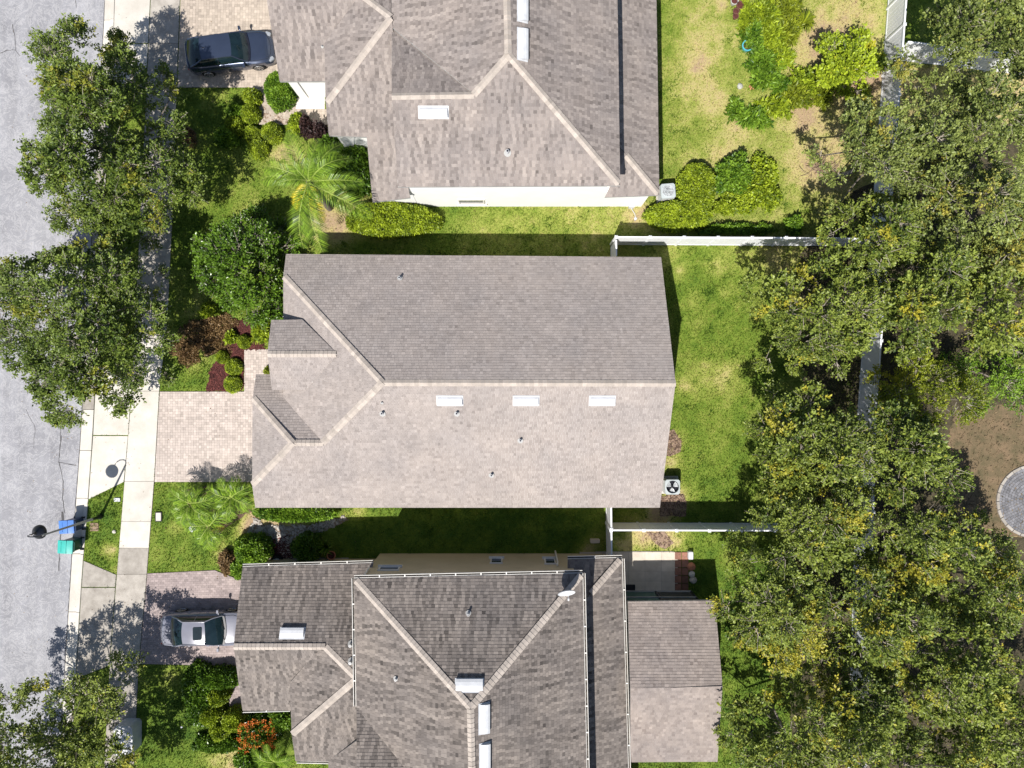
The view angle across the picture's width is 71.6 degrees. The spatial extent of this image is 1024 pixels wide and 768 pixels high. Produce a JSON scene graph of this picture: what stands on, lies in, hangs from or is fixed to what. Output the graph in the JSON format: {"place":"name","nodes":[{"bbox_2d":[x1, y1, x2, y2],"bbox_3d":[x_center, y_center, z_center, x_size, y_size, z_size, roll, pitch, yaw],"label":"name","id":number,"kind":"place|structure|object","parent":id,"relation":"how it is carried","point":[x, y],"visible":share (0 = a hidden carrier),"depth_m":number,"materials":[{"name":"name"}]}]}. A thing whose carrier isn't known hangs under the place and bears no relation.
{"place":"outdoors","nodes":[
{"label":"outdoors","id":0,"kind":"place"},
{"bbox_2d":[0,0,104,767],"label":"road","id":1,"kind":"structure","parent":0,"point":[33,470],"depth_m":38.31,"materials":[{"name":"grey asphalt"}]},
{"bbox_2d":[76,0,149,676],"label":"driveway apron","id":2,"kind":"object","parent":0,"point":[108,463],"visible":0.73,"depth_m":38.17,"materials":[{"name":"concrete"}]},
{"bbox_2d":[104,0,179,767],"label":"sidewalk","id":3,"kind":"structure","parent":0,"point":[133,554],"depth_m":38.17,"materials":[{"name":"concrete"}]},
{"bbox_2d":[113,718,141,754],"bbox_3d":[-20.422,18.743,37.725,1.000,0.950,1.550,0,90,0],"label":"utility cabinet","id":4,"kind":"object","parent":3,"relation":"on","point":[132,727],"visible":0.67,"depth_m":37.36,"materials":[{"name":"grey metal"}]},
{"bbox_2d":[139,570,241,706],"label":"driveway","id":5,"kind":"structure","parent":0,"point":[191,590],"depth_m":38.17,"materials":[{"name":"brick"}]},
{"bbox_2d":[161,608,237,651],"bbox_3d":[-16.250,12.934,37.453,4.615,1.423,2.200,0,90,0],"label":"parked car","id":6,"kind":"object","parent":5,"relation":"on","point":[189,628],"visible":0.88,"depth_m":37.09,"materials":[{"name":"silver metal"}]},
{"bbox_2d":[155,349,268,481],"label":"driveway","id":7,"kind":"structure","parent":0,"point":[213,443],"depth_m":38.17,"materials":[{"name":"brick"}]},
{"bbox_2d":[177,0,327,124],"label":"driveway","id":8,"kind":"structure","parent":0,"point":[202,17],"depth_m":38.17,"materials":[{"name":"brick"}]},
{"bbox_2d":[184,25,275,76],"bbox_3d":[-14.933,-17.559,37.415,4.635,1.500,2.220,-8,90,0],"label":"parked car","id":9,"kind":"object","parent":8,"relation":"on","point":[211,55],"visible":0.99,"depth_m":37.13,"materials":[{"name":"blue paint"}]},
{"bbox_2d":[73,0,1023,767],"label":"lawn","id":10,"kind":"structure","parent":0,"point":[699,54],"depth_m":38.21,"materials":[{"name":"plant"}]},
{"bbox_2d":[57,536,83,553],"bbox_3d":[-23.423,8.560,37.741,0.872,1.132,0.700,2,90,0],"label":"wheelie bin","id":11,"kind":"object","parent":10,"relation":"on","point":[71,545],"visible":1,"depth_m":37.24,"materials":[{"name":"green plastic"}]},
{"bbox_2d":[0,648,150,767],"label":"oak tree","id":12,"kind":"object","parent":10,"relation":"on","point":[62,746],"visible":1,"depth_m":33.61,"materials":[{"name":"green plant"}]},
{"bbox_2d":[0,229,180,432],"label":"oak tree","id":13,"kind":"object","parent":10,"relation":"on","point":[66,350],"visible":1,"depth_m":33.04,"materials":[{"name":"green plant"}]},
{"bbox_2d":[12,12,208,255],"bbox_3d":[-18.987,-11.953,33.755,8.797,9.110,11.237,0,90,0],"label":"oak tree","id":14,"kind":"object","parent":10,"relation":"on","point":[72,96],"visible":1,"depth_m":32.66,"materials":[{"name":"green plant"}]},
{"bbox_2d":[168,337,200,367],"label":"ground cover","id":15,"kind":"object","parent":10,"relation":"on","point":[186,351],"visible":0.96,"depth_m":38.09,"materials":[{"name":"brown plant"}]},
{"bbox_2d":[180,657,211,727],"bbox_3d":[-16.545,16.530,37.658,2.382,1.356,3.723,0,90,0],"label":"shrub","id":16,"kind":"object","parent":10,"relation":"on","point":[195,692],"visible":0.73,"depth_m":37.47,"materials":[{"name":"green plant"}]},
{"bbox_2d":[178,311,239,356],"bbox_3d":[-16.253,-2.691,38.064,3.440,0.482,2.738,0,90,0],"label":"ground cover","id":17,"kind":"object","parent":10,"relation":"on","point":[212,332],"visible":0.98,"depth_m":38.04,"materials":[{"name":"brown plant"}]},
{"bbox_2d":[199,704,227,727],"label":"clipped shrub","id":18,"kind":"object","parent":10,"relation":"on","point":[209,717],"visible":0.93,"depth_m":37.25,"materials":[{"name":"green plant"}]},
{"bbox_2d":[195,663,238,690],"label":"shrub","id":19,"kind":"object","parent":10,"relation":"on","point":[221,677],"visible":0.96,"depth_m":37.33,"materials":[{"name":"green plant"}]},
{"bbox_2d":[185,485,250,532],"bbox_3d":[-15.808,6.730,38.169,3.567,0.053,2.705,0,90,0],"label":"mulch bed","id":20,"kind":"object","parent":10,"relation":"on","point":[233,519],"visible":0.15,"depth_m":38.18,"materials":[{"name":"brown soil"}]},
{"bbox_2d":[167,482,216,526],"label":"palm tree","id":21,"kind":"object","parent":20,"relation":"on","point":[196,506],"visible":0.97,"depth_m":36.53,"materials":[{"name":"green plant"}]},
{"bbox_2d":[183,504,232,551],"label":"palm tree","id":22,"kind":"object","parent":20,"relation":"on","point":[211,524],"visible":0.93,"depth_m":36.74,"materials":[{"name":"green plant"}]},
{"bbox_2d":[205,475,254,523],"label":"palm tree","id":23,"kind":"object","parent":20,"relation":"on","point":[233,498],"visible":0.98,"depth_m":36.40,"materials":[{"name":"green plant"}]},
{"bbox_2d":[189,731,248,754],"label":"shrub","id":24,"kind":"object","parent":10,"relation":"on","point":[208,744],"visible":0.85,"depth_m":37.73,"materials":[{"name":"green plant"}]},
{"bbox_2d":[207,688,233,708],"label":"clipped shrub","id":25,"kind":"object","parent":10,"relation":"on","point":[217,698],"visible":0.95,"depth_m":37.29,"materials":[{"name":"green plant"}]},
{"bbox_2d":[213,124,242,148],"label":"shrub","id":26,"kind":"object","parent":10,"relation":"on","point":[223,136],"visible":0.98,"depth_m":37.74,"materials":[{"name":"green plant"}]},
{"bbox_2d":[220,703,248,732],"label":"clipped shrub","id":27,"kind":"object","parent":10,"relation":"on","point":[233,717],"visible":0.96,"depth_m":37.28,"materials":[{"name":"green plant"}]},
{"bbox_2d":[205,320,264,391],"bbox_3d":[-14.784,-1.279,38.163,2.186,0.054,4.499,27,90,0],"label":"mulch bed","id":28,"kind":"object","parent":10,"relation":"on","point":[218,374],"visible":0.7,"depth_m":38.16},
{"bbox_2d":[189,202,302,329],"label":"tree","id":29,"kind":"object","parent":10,"relation":"on","point":[235,258],"visible":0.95,"depth_m":35.31,"materials":[{"name":"green plant"}]},
{"bbox_2d":[240,103,261,124],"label":"clipped shrub","id":30,"kind":"object","parent":10,"relation":"on","point":[250,113],"visible":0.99,"depth_m":37.61,"materials":[{"name":"green plant"}]},
{"bbox_2d":[233,531,275,563],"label":"shrub","id":31,"kind":"object","parent":10,"relation":"on","point":[257,547],"visible":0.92,"depth_m":37.10,"materials":[{"name":"green plant"}]},
{"bbox_2d":[232,748,283,767],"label":"shrub","id":32,"kind":"object","parent":10,"relation":"on","point":[241,760],"visible":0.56,"depth_m":37.76,"materials":[{"name":"green plant"}]},
{"bbox_2d":[234,712,283,754],"bbox_3d":[-13.302,18.458,37.677,2.652,1.236,2.224,0,90,0],"label":"flowering shrub","id":33,"kind":"object","parent":10,"relation":"on","point":[254,733],"visible":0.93,"depth_m":37.41,"materials":[{"name":"orange plant"}]},
{"bbox_2d":[247,138,270,161],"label":"clipped shrub","id":34,"kind":"object","parent":10,"relation":"on","point":[258,149],"visible":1,"depth_m":37.68,"materials":[{"name":"green plant"}]},
{"bbox_2d":[261,121,283,144],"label":"clipped shrub","id":35,"kind":"object","parent":10,"relation":"on","point":[271,132],"visible":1,"depth_m":37.66,"materials":[{"name":"green plant"}]},
{"bbox_2d":[251,740,295,767],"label":"palm tree","id":36,"kind":"object","parent":10,"relation":"on","point":[261,758],"visible":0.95,"depth_m":36.51,"materials":[{"name":"green plant"}]},
{"bbox_2d":[268,711,290,732],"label":"shrub","id":37,"kind":"object","parent":10,"relation":"on","point":[281,721],"visible":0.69,"depth_m":37.45,"materials":[{"name":"green plant"}]},
{"bbox_2d":[263,70,298,114],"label":"shrub","id":38,"kind":"object","parent":10,"relation":"on","point":[280,96],"visible":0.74,"depth_m":37.17,"materials":[{"name":"green plant"}]},
{"bbox_2d":[252,508,340,522],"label":"hedge","id":39,"kind":"object","parent":10,"relation":"on","point":[292,515],"visible":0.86,"depth_m":37.27,"materials":[{"name":"green plant"}]},
{"bbox_2d":[247,515,348,543],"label":"gravel path","id":40,"kind":"structure","parent":10,"relation":"on","point":[275,531],"depth_m":38.15,"materials":[{"name":"grey gravel"}]},
{"bbox_2d":[289,529,321,561],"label":"shrub","id":41,"kind":"object","parent":10,"relation":"on","point":[303,546],"visible":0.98,"depth_m":37.18,"materials":[{"name":"green plant"}]},
{"bbox_2d":[296,97,324,108],"bbox_3d":[-10.850,-15.139,38.205,1.563,0.110,0.713,0,90,0],"label":"concrete pad","id":42,"kind":"object","parent":10,"relation":"on","point":[310,103],"visible":0.93,"depth_m":38.15,"materials":[{"name":"white concrete"}]},
{"bbox_2d":[260,130,373,252],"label":"palm tree","id":43,"kind":"object","parent":10,"relation":"on","point":[312,187],"visible":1,"depth_m":33.39,"materials":[{"name":"green plant"}]},
{"bbox_2d":[312,132,344,179],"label":"shrub","id":44,"kind":"object","parent":10,"relation":"on","point":[327,140],"visible":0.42,"depth_m":37.20,"materials":[{"name":"green plant"}]},
{"bbox_2d":[338,144,370,201],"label":"shrub","id":45,"kind":"object","parent":10,"relation":"on","point":[358,164],"visible":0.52,"depth_m":36.86,"materials":[{"name":"green plant"}]},
{"bbox_2d":[345,201,443,239],"bbox_3d":[-6.272,-8.727,37.565,5.263,1.466,2.083,0,90,0],"label":"hedge","id":46,"kind":"object","parent":10,"relation":"on","point":[393,219],"visible":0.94,"depth_m":37.16,"materials":[{"name":"green plant"}]},
{"bbox_2d":[233,550,630,767],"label":"house","id":47,"kind":"structure","parent":10,"relation":"on","point":[450,660],"depth_m":32.62,"materials":[{"name":"grey tile"}]},
{"bbox_2d":[251,254,675,507],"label":"house","id":48,"kind":"structure","parent":10,"relation":"on","point":[427,381],"depth_m":33.85,"materials":[{"name":"beige tile"}]},
{"bbox_2d":[267,0,659,206],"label":"house","id":49,"kind":"structure","parent":10,"relation":"on","point":[492,103],"depth_m":32.45,"materials":[{"name":"grey tile"}]},
{"bbox_2d":[580,551,677,589],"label":"patio","id":50,"kind":"structure","parent":10,"relation":"on","point":[649,570],"depth_m":38.16,"materials":[{"name":"concrete"}]},
{"bbox_2d":[623,590,722,761],"bbox_3d":[7.867,14.957,36.325,4.933,3.850,8.152,0,90,0],"label":"patio shelter","id":51,"kind":"object","parent":10,"relation":"on","point":[675,686],"visible":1,"depth_m":35.08,"materials":[{"name":"grey tile"}]},
{"bbox_2d":[659,494,686,516],"bbox_3d":[8.647,6.530,38.165,1.525,0.053,1.261,0,90,0],"label":"soil bed","id":52,"kind":"object","parent":10,"relation":"on","point":[667,504],"visible":0.98,"depth_m":38.18,"materials":[{"name":"brown soil"}]},
{"bbox_2d":[641,199,713,233],"bbox_3d":[8.859,-8.917,37.648,3.903,1.341,1.824,0,90,0],"label":"hedge","id":53,"kind":"object","parent":10,"relation":"on","point":[675,216],"visible":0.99,"depth_m":37.27,"materials":[{"name":"green plant"}]},
{"bbox_2d":[675,552,687,589],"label":"brick path","id":54,"kind":"structure","parent":10,"relation":"on","point":[678,571],"depth_m":38.14,"materials":[{"name":"red brick"}]},
{"bbox_2d":[674,162,716,211],"bbox_3d":[9.707,-10.291,37.547,2.340,1.519,3.007,0,90,0],"label":"hedge","id":55,"kind":"object","parent":10,"relation":"on","point":[696,183],"visible":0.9,"depth_m":37.12,"materials":[{"name":"green plant"}]},
{"bbox_2d":[712,191,751,216],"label":"shrub","id":56,"kind":"object","parent":10,"relation":"on","point":[730,204],"visible":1,"depth_m":37.68,"materials":[{"name":"green plant"}]},
{"bbox_2d":[714,149,755,194],"bbox_3d":[11.768,-10.961,37.434,2.514,1.863,2.461,-29,90,0],"label":"shrub","id":57,"kind":"object","parent":10,"relation":"on","point":[733,170],"visible":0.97,"depth_m":37.22,"materials":[{"name":"green plant"}]},
{"bbox_2d":[697,221,776,235],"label":"shrub","id":58,"kind":"object","parent":10,"relation":"on","point":[737,228],"visible":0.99,"depth_m":37.76,"materials":[{"name":"green plant"}]},
{"bbox_2d":[605,522,874,531],"bbox_3d":[11.763,7.492,37.185,13.559,2.050,0.160,0,90,0],"label":"vinyl fence","id":59,"kind":"object","parent":10,"relation":"on","point":[669,526],"visible":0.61,"depth_m":36.96,"materials":[{"name":"white plastic"}]},
{"bbox_2d":[610,235,874,246],"bbox_3d":[12.273,-7.475,37.185,14.056,2.050,0.160,0,90,0],"label":"vinyl fence","id":60,"kind":"object","parent":10,"relation":"on","point":[719,240],"visible":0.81,"depth_m":37.05,"materials":[{"name":"white plastic"}]},
{"bbox_2d":[735,0,756,43],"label":"garden plant","id":61,"kind":"object","parent":10,"relation":"on","point":[743,23],"visible":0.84,"depth_m":37.81,"materials":[{"name":"green plant"}]},
{"bbox_2d":[734,17,764,62],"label":"garden plant","id":62,"kind":"object","parent":10,"relation":"on","point":[753,38],"visible":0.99,"depth_m":37.60,"materials":[{"name":"green plant"}]},
{"bbox_2d":[734,102,774,131],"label":"garden plant","id":63,"kind":"object","parent":10,"relation":"on","point":[761,120],"visible":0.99,"depth_m":37.72,"materials":[{"name":"green plant"}]},
{"bbox_2d":[739,150,782,213],"bbox_3d":[13.072,-10.830,37.466,2.727,1.783,3.428,0,90,0],"label":"shrub","id":64,"kind":"object","parent":10,"relation":"on","point":[763,187],"visible":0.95,"depth_m":37.33,"materials":[{"name":"green plant"}]},
{"bbox_2d":[741,44,787,78],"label":"garden plant","id":65,"kind":"object","parent":10,"relation":"on","point":[766,57],"visible":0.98,"depth_m":37.70,"materials":[{"name":"green plant"}]},
{"bbox_2d":[746,0,782,25],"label":"garden plant","id":66,"kind":"object","parent":10,"relation":"on","point":[766,11],"visible":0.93,"depth_m":37.54,"materials":[{"name":"green plant"}]},
{"bbox_2d":[706,541,827,677],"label":"oak tree","id":67,"kind":"object","parent":10,"relation":"on","point":[801,620],"visible":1,"depth_m":31.71,"materials":[{"name":"green plant"}]},
{"bbox_2d":[748,67,786,92],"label":"garden plant","id":68,"kind":"object","parent":10,"relation":"on","point":[767,78],"visible":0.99,"depth_m":37.77,"materials":[{"name":"green plant"}]},
{"bbox_2d":[752,93,793,120],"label":"garden plant","id":69,"kind":"object","parent":10,"relation":"on","point":[776,105],"visible":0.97,"depth_m":37.75,"materials":[{"name":"green plant"}]},
{"bbox_2d":[759,21,789,49],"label":"garden plant","id":70,"kind":"object","parent":10,"relation":"on","point":[771,33],"visible":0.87,"depth_m":37.60,"materials":[{"name":"green plant"}]},
{"bbox_2d":[711,657,855,767],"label":"oak tree","id":71,"kind":"object","parent":10,"relation":"on","point":[771,746],"visible":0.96,"depth_m":32.05,"materials":[{"name":"green plant"}]},
{"bbox_2d":[771,40,796,73],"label":"garden plant","id":72,"kind":"object","parent":10,"relation":"on","point":[782,50],"visible":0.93,"depth_m":37.72,"materials":[{"name":"green plant"}]},
{"bbox_2d":[772,0,804,19],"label":"garden plant","id":73,"kind":"object","parent":10,"relation":"on","point":[789,8],"visible":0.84,"depth_m":37.58,"materials":[{"name":"green plant"}]},
{"bbox_2d":[779,17,804,46],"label":"garden plant","id":74,"kind":"object","parent":10,"relation":"on","point":[792,29],"visible":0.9,"depth_m":37.61,"materials":[{"name":"green plant"}]},
{"bbox_2d":[783,214,803,236],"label":"shrub","id":75,"kind":"object","parent":10,"relation":"on","point":[794,223],"visible":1,"depth_m":37.62,"materials":[{"name":"green plant"}]},
{"bbox_2d":[780,79,814,111],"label":"garden plant","id":76,"kind":"object","parent":10,"relation":"on","point":[798,96],"visible":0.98,"depth_m":37.63,"materials":[{"name":"green plant"}]},
{"bbox_2d":[722,471,876,580],"bbox_3d":[13.629,6.409,34.118,6.321,8.382,5.101,0,90,0],"label":"oak tree","id":77,"kind":"object","parent":10,"relation":"on","point":[835,535],"visible":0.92,"depth_m":31.52,"materials":[{"name":"green plant"}]},
{"bbox_2d":[742,377,891,505],"bbox_3d":[13.849,2.684,33.936,6.195,8.747,6.039,0,90,0],"label":"oak tree","id":78,"kind":"object","parent":10,"relation":"on","point":[805,454],"visible":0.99,"depth_m":31.91,"materials":[{"name":"green plant"}]},
{"bbox_2d":[735,240,900,380],"bbox_3d":[14.436,-3.398,34.238,7.549,8.142,6.535,0,90,0],"label":"oak tree","id":79,"kind":"object","parent":10,"relation":"on","point":[844,320],"visible":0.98,"depth_m":32.16,"materials":[{"name":"green plant"}]},
{"bbox_2d":[812,87,834,111],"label":"garden plant","id":80,"kind":"object","parent":10,"relation":"on","point":[822,98],"visible":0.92,"depth_m":37.83,"materials":[{"name":"green plant"}]},
{"bbox_2d":[788,21,889,100],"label":"tree","id":81,"kind":"object","parent":10,"relation":"on","point":[847,58],"visible":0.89,"depth_m":36.04,"materials":[{"name":"green plant"}]},
{"bbox_2d":[772,624,911,767],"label":"oak tree","id":82,"kind":"object","parent":10,"relation":"on","point":[854,709],"visible":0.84,"depth_m":31.57,"materials":[{"name":"green plant"}]},
{"bbox_2d":[848,409,875,767],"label":"vinyl fence","id":83,"kind":"object","parent":10,"relation":"on","point":[871,520],"visible":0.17,"depth_m":37.03,"materials":[{"name":"white plastic"}]},
{"bbox_2d":[791,550,942,676],"bbox_3d":[16.200,10.592,33.716,5.923,9.186,5.910,0,90,0],"label":"oak tree","id":84,"kind":"object","parent":10,"relation":"on","point":[887,629],"visible":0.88,"depth_m":31.02,"materials":[{"name":"green plant"}]},
{"bbox_2d":[816,189,929,295],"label":"oak tree","id":85,"kind":"object","parent":10,"relation":"on","point":[889,235],"visible":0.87,"depth_m":32.19,"materials":[{"name":"green plant"}]},
{"bbox_2d":[858,0,906,409],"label":"vinyl fence","id":86,"kind":"object","parent":10,"relation":"on","point":[896,23],"visible":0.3,"depth_m":37.18,"materials":[{"name":"white plastic"}]},
{"bbox_2d":[801,94,967,222],"bbox_3d":[17.213,-10.557,34.212,6.599,8.193,5.791,0,90,0],"label":"oak tree","id":87,"kind":"object","parent":10,"relation":"on","point":[899,154],"visible":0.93,"depth_m":31.77,"materials":[{"name":"green plant"}]},
{"bbox_2d":[787,121,1023,767],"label":"leaf litter","id":88,"kind":"object","parent":10,"relation":"on","point":[957,341],"visible":0.15,"depth_m":38.19,"materials":[{"name":"plant"}]},
{"bbox_2d":[818,479,994,587],"bbox_3d":[17.798,7.009,33.441,6.900,9.735,5.244,0,90,0],"label":"oak tree","id":89,"kind":"object","parent":10,"relation":"on","point":[912,533],"visible":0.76,"depth_m":31.61,"materials":[{"name":"green plant"}]},
{"bbox_2d":[841,396,975,510],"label":"oak tree","id":90,"kind":"object","parent":10,"relation":"on","point":[930,454],"visible":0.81,"depth_m":31.34,"materials":[{"name":"green plant"}]},
{"bbox_2d":[834,698,987,767],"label":"oak tree","id":91,"kind":"object","parent":10,"relation":"on","point":[910,734],"visible":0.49,"depth_m":32.82,"materials":[{"name":"green plant"}]},
{"bbox_2d":[837,239,988,366],"bbox_3d":[18.598,-4.000,33.748,6.441,9.120,6.411,0,90,0],"label":"oak tree","id":92,"kind":"object","parent":10,"relation":"on","point":[949,262],"visible":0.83,"depth_m":30.89,"materials":[{"name":"green plant"}]},
{"bbox_2d":[859,336,992,428],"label":"tree","id":93,"kind":"object","parent":10,"relation":"on","point":[918,385],"visible":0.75,"depth_m":34.83,"materials":[{"name":"green plant"}]},
{"bbox_2d":[873,590,1022,732],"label":"oak tree","id":94,"kind":"object","parent":10,"relation":"on","point":[955,675],"visible":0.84,"depth_m":31.45,"materials":[{"name":"green plant"}]},
{"bbox_2d":[876,158,1023,293],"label":"oak tree","id":95,"kind":"object","parent":10,"relation":"on","point":[1011,196],"visible":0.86,"depth_m":30.94,"materials":[{"name":"green plant"}]},
{"bbox_2d":[883,0,1023,103],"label":"oak tree","id":96,"kind":"object","parent":10,"relation":"on","point":[965,34],"visible":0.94,"depth_m":31.90,"materials":[{"name":"green plant"}]},
{"bbox_2d":[903,41,1013,72],"bbox_3d":[24.629,-16.973,37.185,8.830,2.050,0.160,7,90,0],"label":"vinyl fence","id":97,"kind":"object","parent":10,"relation":"on","point":[921,49],"visible":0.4,"depth_m":37.27,"materials":[{"name":"white plastic"}]},
{"bbox_2d":[896,505,1023,642],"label":"oak tree","id":98,"kind":"object","parent":10,"relation":"on","point":[1006,575],"visible":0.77,"depth_m":32.76,"materials":[{"name":"green plant"}]},
{"bbox_2d":[899,66,1023,204],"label":"oak tree","id":99,"kind":"object","parent":10,"relation":"on","point":[987,104],"visible":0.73,"depth_m":31.82,"materials":[{"name":"green plant"}]},
{"bbox_2d":[915,237,1023,369],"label":"oak tree","id":100,"kind":"object","parent":10,"relation":"on","point":[1002,297],"visible":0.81,"depth_m":31.04,"materials":[{"name":"green plant"}]},
{"bbox_2d":[919,655,1023,767],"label":"oak tree","id":101,"kind":"object","parent":10,"relation":"on","point":[1010,750],"visible":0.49,"depth_m":32.59,"materials":[{"name":"green plant"}]},
{"bbox_2d":[937,343,1023,419],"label":"tree","id":102,"kind":"object","parent":10,"relation":"on","point":[1014,379],"visible":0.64,"depth_m":35.29,"materials":[{"name":"green plant"}]},
{"bbox_2d":[947,404,1023,537],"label":"soil bed","id":103,"kind":"object","parent":10,"relation":"on","point":[978,457],"visible":0.75,"depth_m":38.18,"materials":[{"name":"brown soil"}]},
{"bbox_2d":[996,465,1023,536],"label":"round patio","id":104,"kind":"structure","parent":103,"relation":"on","point":[1006,491],"depth_m":38.15,"materials":[{"name":"grey stone"}]},
{"label":"ground","id":105,"kind":"structure","parent":0,"visible":0},
{"bbox_2d":[61,0,114,767],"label":"kerb","id":106,"kind":"structure","parent":105,"relation":"on","point":[84,470],"depth_m":38.29,"materials":[{"name":"concrete"}]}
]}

